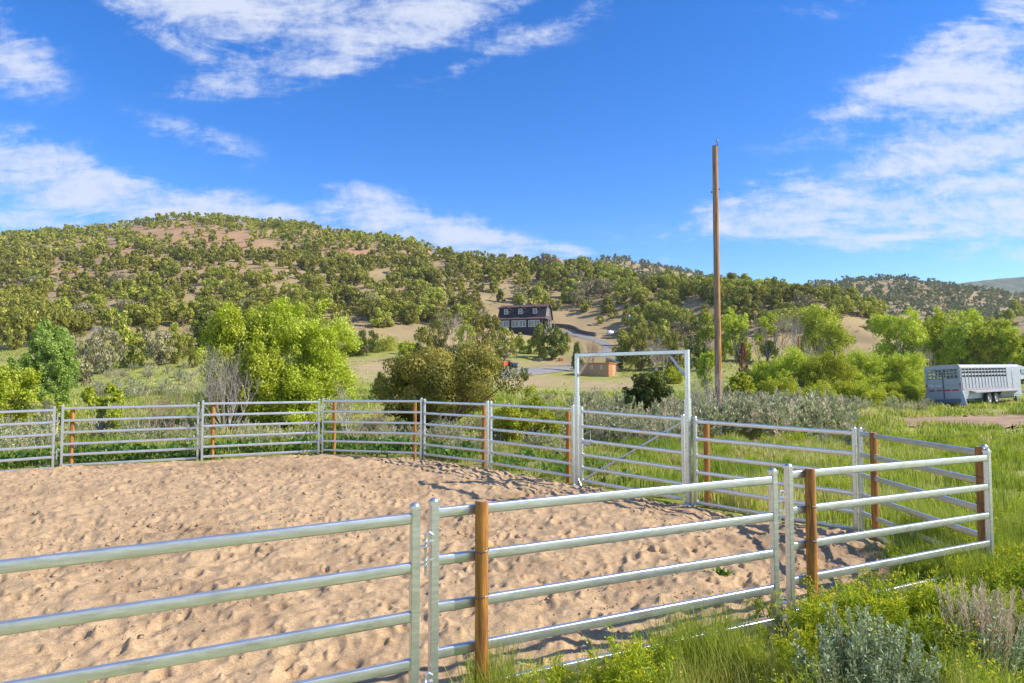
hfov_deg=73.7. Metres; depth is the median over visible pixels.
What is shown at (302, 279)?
juniper tree
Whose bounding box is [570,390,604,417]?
sagebrush
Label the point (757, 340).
bare shrub
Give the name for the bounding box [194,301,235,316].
juniper tree
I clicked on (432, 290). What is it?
juniper tree
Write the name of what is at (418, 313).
juniper tree
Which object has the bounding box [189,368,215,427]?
bare shrub
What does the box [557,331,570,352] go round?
juniper tree
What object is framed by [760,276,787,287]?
juniper tree
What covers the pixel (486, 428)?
fence panel
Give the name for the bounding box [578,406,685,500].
gate
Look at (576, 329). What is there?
retaining wall
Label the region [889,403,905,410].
sagebrush
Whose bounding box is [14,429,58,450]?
sagebrush
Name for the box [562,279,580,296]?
juniper tree
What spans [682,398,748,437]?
sagebrush
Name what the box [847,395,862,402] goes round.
sagebrush
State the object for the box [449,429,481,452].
sagebrush
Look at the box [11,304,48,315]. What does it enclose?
juniper tree
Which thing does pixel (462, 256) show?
juniper tree
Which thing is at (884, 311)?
juniper tree
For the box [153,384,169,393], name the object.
sagebrush
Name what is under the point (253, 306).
juniper tree
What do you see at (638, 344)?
juniper tree
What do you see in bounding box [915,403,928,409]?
sagebrush
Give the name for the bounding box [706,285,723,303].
juniper tree
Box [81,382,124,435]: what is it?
willow tree
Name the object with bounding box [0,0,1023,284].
sky
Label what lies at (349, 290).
juniper tree
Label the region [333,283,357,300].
juniper tree
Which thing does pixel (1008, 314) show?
juniper tree
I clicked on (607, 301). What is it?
juniper tree
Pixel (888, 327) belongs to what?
cottonwood tree
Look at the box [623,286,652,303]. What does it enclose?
juniper tree
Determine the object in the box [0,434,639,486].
green herbs
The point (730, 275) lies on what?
juniper tree
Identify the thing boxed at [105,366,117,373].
sagebrush
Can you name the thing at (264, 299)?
juniper tree
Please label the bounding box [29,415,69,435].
sagebrush
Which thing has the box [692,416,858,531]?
fence panel
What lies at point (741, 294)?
juniper tree
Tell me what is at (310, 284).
juniper tree
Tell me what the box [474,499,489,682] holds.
wooden post
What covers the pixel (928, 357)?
bare shrub
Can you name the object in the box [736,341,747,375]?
dead conifer
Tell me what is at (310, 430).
sagebrush
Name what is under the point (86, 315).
juniper tree
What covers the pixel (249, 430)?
sagebrush
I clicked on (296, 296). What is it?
juniper tree
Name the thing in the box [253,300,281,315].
juniper tree
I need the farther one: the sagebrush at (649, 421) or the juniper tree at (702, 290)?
the juniper tree at (702, 290)
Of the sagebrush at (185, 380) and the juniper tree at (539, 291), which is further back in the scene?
the juniper tree at (539, 291)
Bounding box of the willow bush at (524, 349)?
[513,336,535,353]
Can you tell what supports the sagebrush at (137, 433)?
on the ground at (570, 314)
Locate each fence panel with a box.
[0,406,59,470]
[0,502,434,682]
[60,402,201,465]
[200,399,321,460]
[322,398,425,458]
[423,399,489,467]
[428,468,787,682]
[489,401,574,483]
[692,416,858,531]
[783,448,993,636]
[857,427,988,552]
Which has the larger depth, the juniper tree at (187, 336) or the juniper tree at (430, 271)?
the juniper tree at (430, 271)
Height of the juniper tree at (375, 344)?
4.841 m
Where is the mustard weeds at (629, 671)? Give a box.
[463,505,1023,682]
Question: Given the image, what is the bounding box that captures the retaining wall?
[552,324,596,336]
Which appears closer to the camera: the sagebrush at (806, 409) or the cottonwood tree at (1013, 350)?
the sagebrush at (806, 409)
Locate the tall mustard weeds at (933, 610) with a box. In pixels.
[771,531,1023,676]
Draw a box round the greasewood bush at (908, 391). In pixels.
[883,381,924,401]
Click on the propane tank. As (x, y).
(610, 332)
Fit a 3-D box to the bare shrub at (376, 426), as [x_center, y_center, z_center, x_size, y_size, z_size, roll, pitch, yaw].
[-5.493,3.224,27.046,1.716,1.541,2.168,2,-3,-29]
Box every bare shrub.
[26,396,60,426]
[90,326,107,335]
[121,390,179,427]
[145,383,198,431]
[183,337,259,432]
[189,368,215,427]
[325,380,354,436]
[351,405,397,437]
[432,310,466,350]
[575,333,603,362]
[646,335,676,371]
[683,362,716,413]
[696,366,730,408]
[747,314,765,360]
[759,308,794,360]
[780,310,805,352]
[801,336,818,358]
[915,346,935,372]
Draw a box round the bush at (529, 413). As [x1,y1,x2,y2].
[492,383,561,440]
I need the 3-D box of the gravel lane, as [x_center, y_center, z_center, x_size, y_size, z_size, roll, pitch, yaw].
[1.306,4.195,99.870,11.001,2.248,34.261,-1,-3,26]
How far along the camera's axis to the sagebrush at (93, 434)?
26.96 m
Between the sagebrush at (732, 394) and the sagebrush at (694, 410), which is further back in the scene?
the sagebrush at (732, 394)
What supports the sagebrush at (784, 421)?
on the ground at (570, 314)
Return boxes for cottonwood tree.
[696,312,713,353]
[721,307,752,362]
[752,312,778,361]
[791,303,841,357]
[814,317,857,368]
[868,306,935,369]
[919,305,960,378]
[930,307,988,378]
[966,317,1016,376]
[990,326,1023,383]
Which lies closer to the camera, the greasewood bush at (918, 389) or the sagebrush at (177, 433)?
the sagebrush at (177, 433)
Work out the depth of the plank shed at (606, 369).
97.20 m
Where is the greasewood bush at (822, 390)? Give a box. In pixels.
[790,379,840,399]
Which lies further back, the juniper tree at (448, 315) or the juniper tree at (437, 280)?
the juniper tree at (437, 280)
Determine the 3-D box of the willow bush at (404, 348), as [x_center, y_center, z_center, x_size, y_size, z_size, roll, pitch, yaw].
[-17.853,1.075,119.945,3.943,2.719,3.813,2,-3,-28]
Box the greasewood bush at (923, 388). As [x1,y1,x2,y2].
[911,384,925,398]
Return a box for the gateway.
[571,350,696,505]
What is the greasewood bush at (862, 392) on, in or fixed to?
on the ground at (570, 314)
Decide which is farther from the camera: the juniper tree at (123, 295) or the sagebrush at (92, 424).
the juniper tree at (123, 295)
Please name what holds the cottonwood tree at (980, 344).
on the ground at (570, 314)
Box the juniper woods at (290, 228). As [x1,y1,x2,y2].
[0,210,1023,332]
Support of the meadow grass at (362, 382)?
on the ground at (570, 314)
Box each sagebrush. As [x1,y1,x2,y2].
[0,414,22,429]
[0,417,26,435]
[0,430,38,451]
[14,412,60,432]
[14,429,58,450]
[20,421,59,434]
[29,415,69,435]
[33,429,66,444]
[58,421,89,434]
[85,428,104,437]
[86,421,101,435]
[87,379,106,391]
[92,383,109,396]
[101,370,114,377]
[102,423,129,438]
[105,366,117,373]
[109,378,123,388]
[112,374,122,382]
[115,370,131,377]
[117,420,157,439]
[122,383,141,394]
[124,376,134,382]
[126,386,152,397]
[127,362,138,369]
[128,378,145,387]
[135,420,158,434]
[136,382,153,390]
[141,368,155,377]
[142,419,171,430]
[143,362,160,371]
[150,430,175,442]
[152,419,171,427]
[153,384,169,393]
[158,376,173,386]
[161,364,174,373]
[164,383,186,395]
[168,425,194,437]
[172,369,189,380]
[172,421,189,433]
[174,367,186,376]
[178,415,200,429]
[178,429,209,444]
[180,361,191,368]
[180,372,195,383]
[187,369,199,376]
[194,419,220,434]
[227,427,258,441]
[232,416,258,429]
[239,422,256,432]
[250,425,273,436]
[255,430,273,442]
[266,421,280,430]
[266,425,295,441]
[285,428,312,439]
[297,420,313,431]
[307,426,316,435]
[338,425,363,436]
[344,423,365,433]
[347,429,368,439]
[368,414,387,420]
[370,429,394,440]
[378,424,402,437]
[383,418,404,429]
[394,424,412,431]
[398,435,417,441]
[402,424,433,435]
[417,422,456,441]
[430,415,452,428]
[434,419,450,433]
[437,418,471,439]
[438,440,461,450]
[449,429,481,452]
[460,417,481,430]
[477,429,500,439]
[492,443,497,451]
[521,430,537,443]
[528,429,553,449]
[542,401,563,416]
[544,391,556,399]
[548,431,585,455]
[561,416,606,440]
[563,392,584,404]
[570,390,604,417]
[570,414,613,443]
[579,403,610,426]
[580,390,599,399]
[583,386,604,396]
[583,403,605,417]
[592,398,618,411]
[594,415,654,442]
[595,394,613,400]
[600,390,642,412]
[600,401,632,422]
[603,407,637,426]
[606,410,641,436]
[618,413,670,433]
[625,402,658,424]
[626,403,649,412]
[628,412,656,431]
[640,420,680,441]
[644,404,661,422]
[645,397,693,416]
[646,402,683,427]
[647,397,677,413]
[649,390,702,409]
[651,412,678,429]
[655,420,680,438]
[662,413,702,431]
[669,401,727,423]
[681,385,729,405]
[681,398,712,416]
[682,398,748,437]
[691,395,707,407]
[691,396,749,433]
[708,385,760,405]
[719,397,782,438]
[726,389,748,412]
[729,396,787,434]
[730,390,747,404]
[738,391,792,412]
[738,396,810,437]
[743,387,778,406]
[749,399,827,437]
[761,401,810,433]
[769,388,789,401]
[769,389,798,403]
[771,389,823,421]
[777,387,828,406]
[783,392,845,434]
[788,598,942,682]
[799,388,861,428]
[799,400,860,436]
[801,388,830,400]
[807,434,838,445]
[815,419,838,429]
[816,424,837,438]
[818,393,852,417]
[822,397,850,423]
[836,398,857,410]
[837,421,870,437]
[841,424,876,448]
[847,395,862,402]
[852,399,868,409]
[855,396,871,406]
[883,394,905,406]
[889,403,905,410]
[903,401,916,409]
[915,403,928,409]
[916,397,934,405]
[918,573,1023,682]
[994,586,1023,653]
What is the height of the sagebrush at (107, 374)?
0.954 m
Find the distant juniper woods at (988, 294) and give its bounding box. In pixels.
[563,253,1023,331]
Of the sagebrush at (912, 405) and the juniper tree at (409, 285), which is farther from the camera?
the juniper tree at (409, 285)
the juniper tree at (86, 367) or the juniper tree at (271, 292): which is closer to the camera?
the juniper tree at (86, 367)
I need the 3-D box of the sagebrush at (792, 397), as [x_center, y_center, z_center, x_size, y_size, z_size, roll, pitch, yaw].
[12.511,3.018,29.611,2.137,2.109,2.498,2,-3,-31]
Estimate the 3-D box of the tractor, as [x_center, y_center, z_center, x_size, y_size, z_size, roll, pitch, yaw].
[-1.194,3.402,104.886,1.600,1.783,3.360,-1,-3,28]
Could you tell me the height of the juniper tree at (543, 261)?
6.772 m
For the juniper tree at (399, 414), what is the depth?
31.80 m
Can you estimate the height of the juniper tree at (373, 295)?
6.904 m
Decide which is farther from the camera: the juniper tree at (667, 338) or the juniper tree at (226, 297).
the juniper tree at (226, 297)
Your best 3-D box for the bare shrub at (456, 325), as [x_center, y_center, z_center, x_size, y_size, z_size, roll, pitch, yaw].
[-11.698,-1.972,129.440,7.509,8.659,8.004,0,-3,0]
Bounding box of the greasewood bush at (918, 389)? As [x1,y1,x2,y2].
[897,382,925,398]
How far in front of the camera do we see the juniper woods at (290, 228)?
353.74 m
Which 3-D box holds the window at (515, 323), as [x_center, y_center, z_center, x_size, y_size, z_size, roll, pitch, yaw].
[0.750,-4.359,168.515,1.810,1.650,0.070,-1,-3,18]
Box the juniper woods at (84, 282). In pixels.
[0,238,1023,339]
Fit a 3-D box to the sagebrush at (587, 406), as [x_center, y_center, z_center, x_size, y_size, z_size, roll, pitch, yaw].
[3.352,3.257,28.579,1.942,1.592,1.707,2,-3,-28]
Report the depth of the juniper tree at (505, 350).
115.83 m
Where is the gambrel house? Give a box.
[495,302,554,335]
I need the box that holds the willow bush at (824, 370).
[796,349,862,389]
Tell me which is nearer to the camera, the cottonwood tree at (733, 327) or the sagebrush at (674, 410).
the sagebrush at (674, 410)
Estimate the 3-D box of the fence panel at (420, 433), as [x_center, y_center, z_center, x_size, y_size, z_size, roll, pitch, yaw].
[-4.375,2.696,21.376,3.702,1.911,0.068,-1,-3,20]
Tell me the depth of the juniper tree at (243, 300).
150.64 m
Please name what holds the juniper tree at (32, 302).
on the ground at (570, 314)
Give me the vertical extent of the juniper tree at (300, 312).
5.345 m
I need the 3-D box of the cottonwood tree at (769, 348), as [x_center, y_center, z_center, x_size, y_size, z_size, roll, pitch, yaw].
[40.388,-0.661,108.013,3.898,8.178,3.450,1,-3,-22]
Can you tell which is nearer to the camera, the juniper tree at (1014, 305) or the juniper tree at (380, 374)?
the juniper tree at (380, 374)
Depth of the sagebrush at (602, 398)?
48.47 m
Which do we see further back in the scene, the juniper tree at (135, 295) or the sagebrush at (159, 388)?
the juniper tree at (135, 295)
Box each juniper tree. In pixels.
[0,289,10,296]
[0,297,20,307]
[0,303,38,349]
[4,296,21,303]
[8,292,36,298]
[9,315,39,339]
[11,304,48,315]
[18,298,50,314]
[21,295,50,312]
[22,268,44,278]
[22,274,51,287]
[24,299,70,335]
[27,277,56,291]
[49,296,71,315]
[50,311,90,336]
[68,295,86,310]
[68,309,91,329]
[69,333,110,385]
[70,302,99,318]
[84,293,107,308]
[84,327,129,373]
[92,304,102,319]
[93,298,105,310]
[100,306,131,330]
[104,299,135,311]
[105,272,132,287]
[109,278,128,294]
[109,317,141,368]
[116,290,128,307]
[123,302,148,324]
[125,331,152,363]
[126,285,153,303]
[127,279,137,295]
[137,271,164,285]
[141,329,174,365]
[144,301,168,320]
[145,307,162,325]
[148,286,175,304]
[160,259,181,275]
[162,301,194,324]
[163,332,187,363]
[167,299,182,319]
[167,321,180,336]
[178,272,190,288]
[178,331,195,355]
[183,309,211,352]
[186,300,195,310]
[186,350,200,367]
[190,295,221,308]
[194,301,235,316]
[199,276,230,294]
[203,266,230,280]
[210,303,219,312]
[213,291,234,304]
[222,280,250,296]
[230,302,243,309]
[231,291,246,303]
[237,297,255,306]
[241,270,265,287]
[241,299,254,315]
[243,286,277,298]
[244,305,256,319]
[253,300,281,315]
[254,296,276,306]
[258,267,274,281]
[280,281,306,298]
[280,303,311,323]
[285,295,306,304]
[290,298,315,316]
[296,290,336,314]
[297,253,316,270]
[297,272,325,286]
[304,276,315,290]
[308,286,319,304]
[317,284,338,307]
[318,256,337,272]
[331,255,354,270]
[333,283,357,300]
[333,285,362,306]
[337,263,357,277]
[341,268,365,284]
[349,330,379,355]
[351,296,389,319]
[358,294,384,313]
[360,292,382,316]
[363,279,389,297]
[369,307,394,327]
[369,372,385,399]
[370,343,523,425]
[377,290,410,309]
[381,297,409,320]
[383,358,434,427]
[393,297,415,309]
[396,301,418,324]
[399,304,421,323]
[403,278,431,294]
[405,267,431,282]
[408,291,431,305]
[412,326,436,357]
[413,259,428,270]
[416,304,439,320]
[418,298,428,313]
[420,286,447,300]
[423,266,442,282]
[424,292,447,305]
[426,318,452,348]
[427,306,453,319]
[429,270,442,286]
[430,310,455,322]
[450,289,480,303]
[450,303,476,322]
[452,323,476,349]
[457,252,467,267]
[462,300,485,313]
[466,312,501,349]
[475,308,490,316]
[485,276,498,292]
[488,325,523,360]
[493,261,513,274]
[510,284,527,301]
[512,292,526,304]
[519,266,531,282]
[519,367,531,380]
[528,322,545,353]
[530,285,550,303]
[531,281,547,294]
[534,253,559,266]
[535,323,565,359]
[539,266,560,281]
[544,262,564,276]
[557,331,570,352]
[558,286,583,302]
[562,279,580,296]
[567,290,591,306]
[569,258,591,270]
[569,270,585,281]
[571,341,583,368]
[572,261,587,274]
[572,280,598,296]
[577,255,586,262]
[589,278,616,296]
[590,260,607,273]
[595,270,621,289]
[596,263,617,277]
[600,294,615,312]
[605,267,625,279]
[609,276,641,296]
[611,329,633,368]
[621,305,642,323]
[621,370,674,413]
[623,267,632,282]
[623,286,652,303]
[624,328,656,370]
[627,312,637,332]
[628,321,657,340]
[630,315,647,333]
[637,271,656,285]
[642,299,671,321]
[644,274,658,291]
[649,288,678,303]
[652,269,676,286]
[652,318,673,359]
[655,304,679,322]
[657,273,680,288]
[657,331,686,366]
[658,306,683,327]
[667,320,690,338]
[668,307,697,330]
[676,272,685,291]
[678,278,694,294]
[684,335,707,370]
[685,275,696,283]
[688,314,726,338]
[690,277,727,300]
[694,273,728,295]
[696,324,712,343]
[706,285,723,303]
[712,299,734,313]
[720,272,739,292]
[724,278,759,297]
[724,289,734,303]
[729,286,754,311]
[739,277,771,295]
[740,273,748,278]
[741,298,763,316]
[745,283,765,301]
[756,308,792,333]
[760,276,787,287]
[761,283,789,304]
[771,301,799,315]
[773,308,801,330]
[782,285,792,297]
[786,283,823,304]
[786,292,820,307]
[802,282,812,292]
[810,307,837,320]
[814,284,842,301]
[826,294,855,313]
[829,303,842,322]
[837,289,849,298]
[844,299,878,315]
[846,286,862,301]
[861,295,882,318]
[863,318,877,331]
[877,300,889,315]
[1001,309,1017,326]
[1008,299,1023,316]
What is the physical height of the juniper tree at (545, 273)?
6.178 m
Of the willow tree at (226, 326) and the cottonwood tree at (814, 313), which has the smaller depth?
the willow tree at (226, 326)
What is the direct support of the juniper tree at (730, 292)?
on the ground at (570, 314)
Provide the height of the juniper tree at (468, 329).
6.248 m
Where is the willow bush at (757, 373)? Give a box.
[741,360,781,393]
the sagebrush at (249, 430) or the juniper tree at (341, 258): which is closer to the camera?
the sagebrush at (249, 430)
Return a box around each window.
[503,321,508,326]
[512,320,518,326]
[519,320,525,326]
[528,320,533,326]
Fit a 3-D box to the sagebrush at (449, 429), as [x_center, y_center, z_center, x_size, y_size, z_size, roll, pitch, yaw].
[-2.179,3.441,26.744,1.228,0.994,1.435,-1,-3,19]
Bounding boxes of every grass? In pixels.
[0,317,1023,394]
[0,385,1023,682]
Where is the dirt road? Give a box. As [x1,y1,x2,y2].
[856,413,1023,427]
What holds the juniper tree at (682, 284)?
on the ground at (570, 314)
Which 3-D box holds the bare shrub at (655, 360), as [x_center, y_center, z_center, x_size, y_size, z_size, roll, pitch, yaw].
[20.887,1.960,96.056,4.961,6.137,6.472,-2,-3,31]
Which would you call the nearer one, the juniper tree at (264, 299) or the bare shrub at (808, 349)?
the bare shrub at (808, 349)
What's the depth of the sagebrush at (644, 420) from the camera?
27.33 m
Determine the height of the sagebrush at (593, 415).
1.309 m
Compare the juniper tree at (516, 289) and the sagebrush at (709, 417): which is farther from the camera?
the juniper tree at (516, 289)
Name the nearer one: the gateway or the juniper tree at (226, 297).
the gateway
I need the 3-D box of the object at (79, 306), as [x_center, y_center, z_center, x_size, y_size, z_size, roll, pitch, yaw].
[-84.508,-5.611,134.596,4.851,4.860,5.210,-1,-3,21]
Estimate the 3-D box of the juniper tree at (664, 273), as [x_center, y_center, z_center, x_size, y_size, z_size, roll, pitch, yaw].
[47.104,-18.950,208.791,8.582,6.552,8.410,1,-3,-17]
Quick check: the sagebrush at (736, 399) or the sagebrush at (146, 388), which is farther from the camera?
the sagebrush at (146, 388)
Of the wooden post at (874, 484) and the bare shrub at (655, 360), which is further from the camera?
the bare shrub at (655, 360)
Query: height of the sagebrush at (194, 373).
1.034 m
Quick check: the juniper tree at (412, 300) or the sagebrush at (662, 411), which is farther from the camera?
the juniper tree at (412, 300)
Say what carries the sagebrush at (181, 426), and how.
on the ground at (570, 314)
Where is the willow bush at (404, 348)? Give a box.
[397,340,416,354]
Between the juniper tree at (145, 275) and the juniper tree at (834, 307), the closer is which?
the juniper tree at (834, 307)
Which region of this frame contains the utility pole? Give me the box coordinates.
[711,139,721,406]
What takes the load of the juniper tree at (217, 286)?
on the ground at (570, 314)
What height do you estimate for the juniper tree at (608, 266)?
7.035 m
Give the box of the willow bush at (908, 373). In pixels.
[874,351,944,389]
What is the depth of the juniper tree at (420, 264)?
248.47 m
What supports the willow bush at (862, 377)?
on the ground at (570, 314)
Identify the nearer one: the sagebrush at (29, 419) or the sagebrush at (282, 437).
the sagebrush at (282, 437)
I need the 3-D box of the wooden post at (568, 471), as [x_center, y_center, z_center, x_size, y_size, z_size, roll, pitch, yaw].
[1.332,2.597,16.180,0.127,1.898,0.130,-1,-3,26]
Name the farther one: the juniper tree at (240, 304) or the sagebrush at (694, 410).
the juniper tree at (240, 304)
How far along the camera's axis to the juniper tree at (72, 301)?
158.60 m
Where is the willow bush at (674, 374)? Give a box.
[663,365,684,383]
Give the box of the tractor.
[497,358,513,368]
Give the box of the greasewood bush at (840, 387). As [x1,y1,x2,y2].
[825,376,860,399]
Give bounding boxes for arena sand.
[0,454,900,682]
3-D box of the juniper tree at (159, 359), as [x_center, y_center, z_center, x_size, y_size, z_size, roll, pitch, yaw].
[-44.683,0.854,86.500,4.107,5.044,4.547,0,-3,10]
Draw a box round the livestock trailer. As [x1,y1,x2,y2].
[924,364,1023,404]
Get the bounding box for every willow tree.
[0,363,43,422]
[2,356,29,400]
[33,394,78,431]
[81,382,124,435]
[190,300,290,426]
[235,294,363,428]
[695,351,714,391]
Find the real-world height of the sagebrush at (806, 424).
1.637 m
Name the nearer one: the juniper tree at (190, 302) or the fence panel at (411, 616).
the fence panel at (411, 616)
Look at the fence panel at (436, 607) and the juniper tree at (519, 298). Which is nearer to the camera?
the fence panel at (436, 607)
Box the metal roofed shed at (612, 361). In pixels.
[604,357,620,369]
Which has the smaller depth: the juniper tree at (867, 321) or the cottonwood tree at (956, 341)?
the cottonwood tree at (956, 341)
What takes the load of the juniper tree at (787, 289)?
on the ground at (570, 314)
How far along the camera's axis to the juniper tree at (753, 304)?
150.43 m
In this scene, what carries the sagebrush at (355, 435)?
on the ground at (570, 314)
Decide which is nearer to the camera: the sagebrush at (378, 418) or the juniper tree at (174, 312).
the sagebrush at (378, 418)
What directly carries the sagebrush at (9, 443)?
on the ground at (570, 314)
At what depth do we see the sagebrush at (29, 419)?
28.01 m
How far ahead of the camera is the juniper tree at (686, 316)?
151.56 m
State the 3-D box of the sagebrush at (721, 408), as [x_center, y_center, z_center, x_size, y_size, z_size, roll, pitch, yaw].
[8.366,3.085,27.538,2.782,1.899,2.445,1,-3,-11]
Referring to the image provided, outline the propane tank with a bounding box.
[607,330,613,336]
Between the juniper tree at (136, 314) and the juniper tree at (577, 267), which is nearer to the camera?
the juniper tree at (136, 314)
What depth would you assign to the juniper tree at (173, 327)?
120.16 m
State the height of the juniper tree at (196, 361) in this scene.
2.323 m
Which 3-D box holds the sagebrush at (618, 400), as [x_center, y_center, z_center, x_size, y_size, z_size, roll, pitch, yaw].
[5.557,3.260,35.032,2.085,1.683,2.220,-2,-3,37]
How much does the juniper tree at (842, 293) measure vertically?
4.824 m
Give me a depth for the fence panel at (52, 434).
18.38 m
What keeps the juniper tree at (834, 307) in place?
on the ground at (570, 314)
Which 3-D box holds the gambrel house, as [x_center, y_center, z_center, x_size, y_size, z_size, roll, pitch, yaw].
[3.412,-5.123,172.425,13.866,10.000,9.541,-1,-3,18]
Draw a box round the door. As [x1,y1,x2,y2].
[612,365,614,375]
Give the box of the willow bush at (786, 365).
[759,344,817,390]
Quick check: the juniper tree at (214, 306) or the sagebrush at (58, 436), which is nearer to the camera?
the sagebrush at (58, 436)
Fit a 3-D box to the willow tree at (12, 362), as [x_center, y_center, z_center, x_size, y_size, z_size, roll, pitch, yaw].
[-30.226,2.800,41.756,2.026,3.811,1.632,0,-3,0]
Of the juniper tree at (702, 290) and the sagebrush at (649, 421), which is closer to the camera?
the sagebrush at (649, 421)
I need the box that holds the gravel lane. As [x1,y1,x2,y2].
[501,365,574,377]
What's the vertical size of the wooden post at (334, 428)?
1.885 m
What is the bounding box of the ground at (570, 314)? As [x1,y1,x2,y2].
[0,218,1023,682]
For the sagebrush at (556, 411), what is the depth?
36.60 m
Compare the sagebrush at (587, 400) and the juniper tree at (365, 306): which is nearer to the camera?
the sagebrush at (587, 400)
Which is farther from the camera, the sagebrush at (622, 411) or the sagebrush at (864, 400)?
the sagebrush at (864, 400)
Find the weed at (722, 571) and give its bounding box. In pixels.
[705,566,734,575]
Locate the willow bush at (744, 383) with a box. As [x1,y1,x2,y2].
[722,371,756,396]
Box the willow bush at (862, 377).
[851,369,867,386]
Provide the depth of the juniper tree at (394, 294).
176.77 m
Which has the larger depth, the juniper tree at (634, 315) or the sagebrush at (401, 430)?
the juniper tree at (634, 315)
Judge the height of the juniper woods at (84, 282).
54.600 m
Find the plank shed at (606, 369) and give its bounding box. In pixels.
[579,362,617,376]
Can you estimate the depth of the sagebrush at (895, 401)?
40.68 m
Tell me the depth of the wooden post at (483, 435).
18.91 m
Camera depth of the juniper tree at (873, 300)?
153.60 m
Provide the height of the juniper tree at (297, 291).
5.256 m
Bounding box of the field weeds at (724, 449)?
[691,426,1023,518]
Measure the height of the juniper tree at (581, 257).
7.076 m
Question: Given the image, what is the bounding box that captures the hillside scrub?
[0,245,1023,373]
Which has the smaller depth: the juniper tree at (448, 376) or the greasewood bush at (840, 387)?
the juniper tree at (448, 376)
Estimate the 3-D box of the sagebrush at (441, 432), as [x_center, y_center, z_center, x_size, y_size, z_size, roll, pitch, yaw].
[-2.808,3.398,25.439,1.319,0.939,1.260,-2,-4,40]
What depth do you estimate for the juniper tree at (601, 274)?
207.93 m
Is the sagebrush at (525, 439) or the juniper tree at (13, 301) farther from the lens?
the juniper tree at (13, 301)
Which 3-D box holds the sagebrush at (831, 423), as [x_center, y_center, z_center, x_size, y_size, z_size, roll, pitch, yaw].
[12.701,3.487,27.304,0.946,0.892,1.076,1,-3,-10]
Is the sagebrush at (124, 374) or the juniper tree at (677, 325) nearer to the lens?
the sagebrush at (124, 374)
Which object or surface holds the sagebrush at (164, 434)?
on the ground at (570, 314)
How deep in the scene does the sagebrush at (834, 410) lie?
30.81 m
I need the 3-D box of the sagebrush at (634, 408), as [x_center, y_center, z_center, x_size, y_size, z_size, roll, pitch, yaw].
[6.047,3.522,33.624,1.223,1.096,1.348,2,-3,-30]
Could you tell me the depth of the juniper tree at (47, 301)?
145.69 m
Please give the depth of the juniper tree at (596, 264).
252.54 m
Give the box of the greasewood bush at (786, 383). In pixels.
[756,374,802,398]
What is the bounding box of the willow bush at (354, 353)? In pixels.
[338,335,364,355]
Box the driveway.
[552,330,610,360]
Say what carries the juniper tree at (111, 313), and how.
on the ground at (570, 314)
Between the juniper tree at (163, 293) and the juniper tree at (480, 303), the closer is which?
the juniper tree at (163, 293)
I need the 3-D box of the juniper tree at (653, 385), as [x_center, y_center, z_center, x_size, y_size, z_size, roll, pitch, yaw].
[7.060,2.798,36.070,2.728,2.585,2.774,0,-3,0]
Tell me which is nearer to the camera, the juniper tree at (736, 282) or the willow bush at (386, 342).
the willow bush at (386, 342)
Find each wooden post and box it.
[69,410,74,463]
[210,405,214,459]
[332,402,335,454]
[413,402,416,458]
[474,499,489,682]
[482,406,485,467]
[565,411,570,482]
[703,424,709,506]
[804,468,817,609]
[869,432,879,539]
[975,446,988,554]
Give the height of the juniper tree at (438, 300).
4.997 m
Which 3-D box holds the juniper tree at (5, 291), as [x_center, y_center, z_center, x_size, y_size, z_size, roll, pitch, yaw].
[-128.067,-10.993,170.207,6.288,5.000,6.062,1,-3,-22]
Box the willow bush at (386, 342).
[359,333,398,350]
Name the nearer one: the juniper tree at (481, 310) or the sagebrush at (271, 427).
the sagebrush at (271, 427)
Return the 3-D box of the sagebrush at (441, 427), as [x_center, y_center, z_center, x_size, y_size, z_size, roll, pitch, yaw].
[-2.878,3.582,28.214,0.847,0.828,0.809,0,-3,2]
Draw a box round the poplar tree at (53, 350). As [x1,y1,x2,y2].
[19,317,81,413]
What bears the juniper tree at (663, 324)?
on the ground at (570, 314)
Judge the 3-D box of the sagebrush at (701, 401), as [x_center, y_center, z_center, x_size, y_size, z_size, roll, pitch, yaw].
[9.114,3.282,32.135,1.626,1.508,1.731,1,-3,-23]
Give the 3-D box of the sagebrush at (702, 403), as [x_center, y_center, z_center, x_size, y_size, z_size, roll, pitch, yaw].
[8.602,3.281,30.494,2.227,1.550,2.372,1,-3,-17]
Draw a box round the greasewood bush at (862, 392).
[846,382,905,401]
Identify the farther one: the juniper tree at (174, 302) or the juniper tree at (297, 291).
the juniper tree at (297, 291)
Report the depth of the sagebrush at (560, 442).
21.66 m
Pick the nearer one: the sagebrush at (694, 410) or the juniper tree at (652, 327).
the sagebrush at (694, 410)
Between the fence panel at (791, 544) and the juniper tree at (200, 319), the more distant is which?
the juniper tree at (200, 319)
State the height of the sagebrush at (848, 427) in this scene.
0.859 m
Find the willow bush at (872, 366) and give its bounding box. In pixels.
[845,346,895,389]
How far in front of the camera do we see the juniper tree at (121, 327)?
86.32 m
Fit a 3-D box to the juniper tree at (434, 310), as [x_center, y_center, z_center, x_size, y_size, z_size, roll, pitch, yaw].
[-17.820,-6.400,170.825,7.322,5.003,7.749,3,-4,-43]
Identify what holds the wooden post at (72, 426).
on the ground at (570, 314)
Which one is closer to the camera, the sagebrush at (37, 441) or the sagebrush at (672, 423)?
the sagebrush at (37, 441)
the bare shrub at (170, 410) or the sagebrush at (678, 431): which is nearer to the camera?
the sagebrush at (678, 431)
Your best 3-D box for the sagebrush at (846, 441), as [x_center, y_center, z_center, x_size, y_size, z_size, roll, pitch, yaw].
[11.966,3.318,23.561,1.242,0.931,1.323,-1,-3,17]
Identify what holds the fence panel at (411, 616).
on the ground at (570, 314)

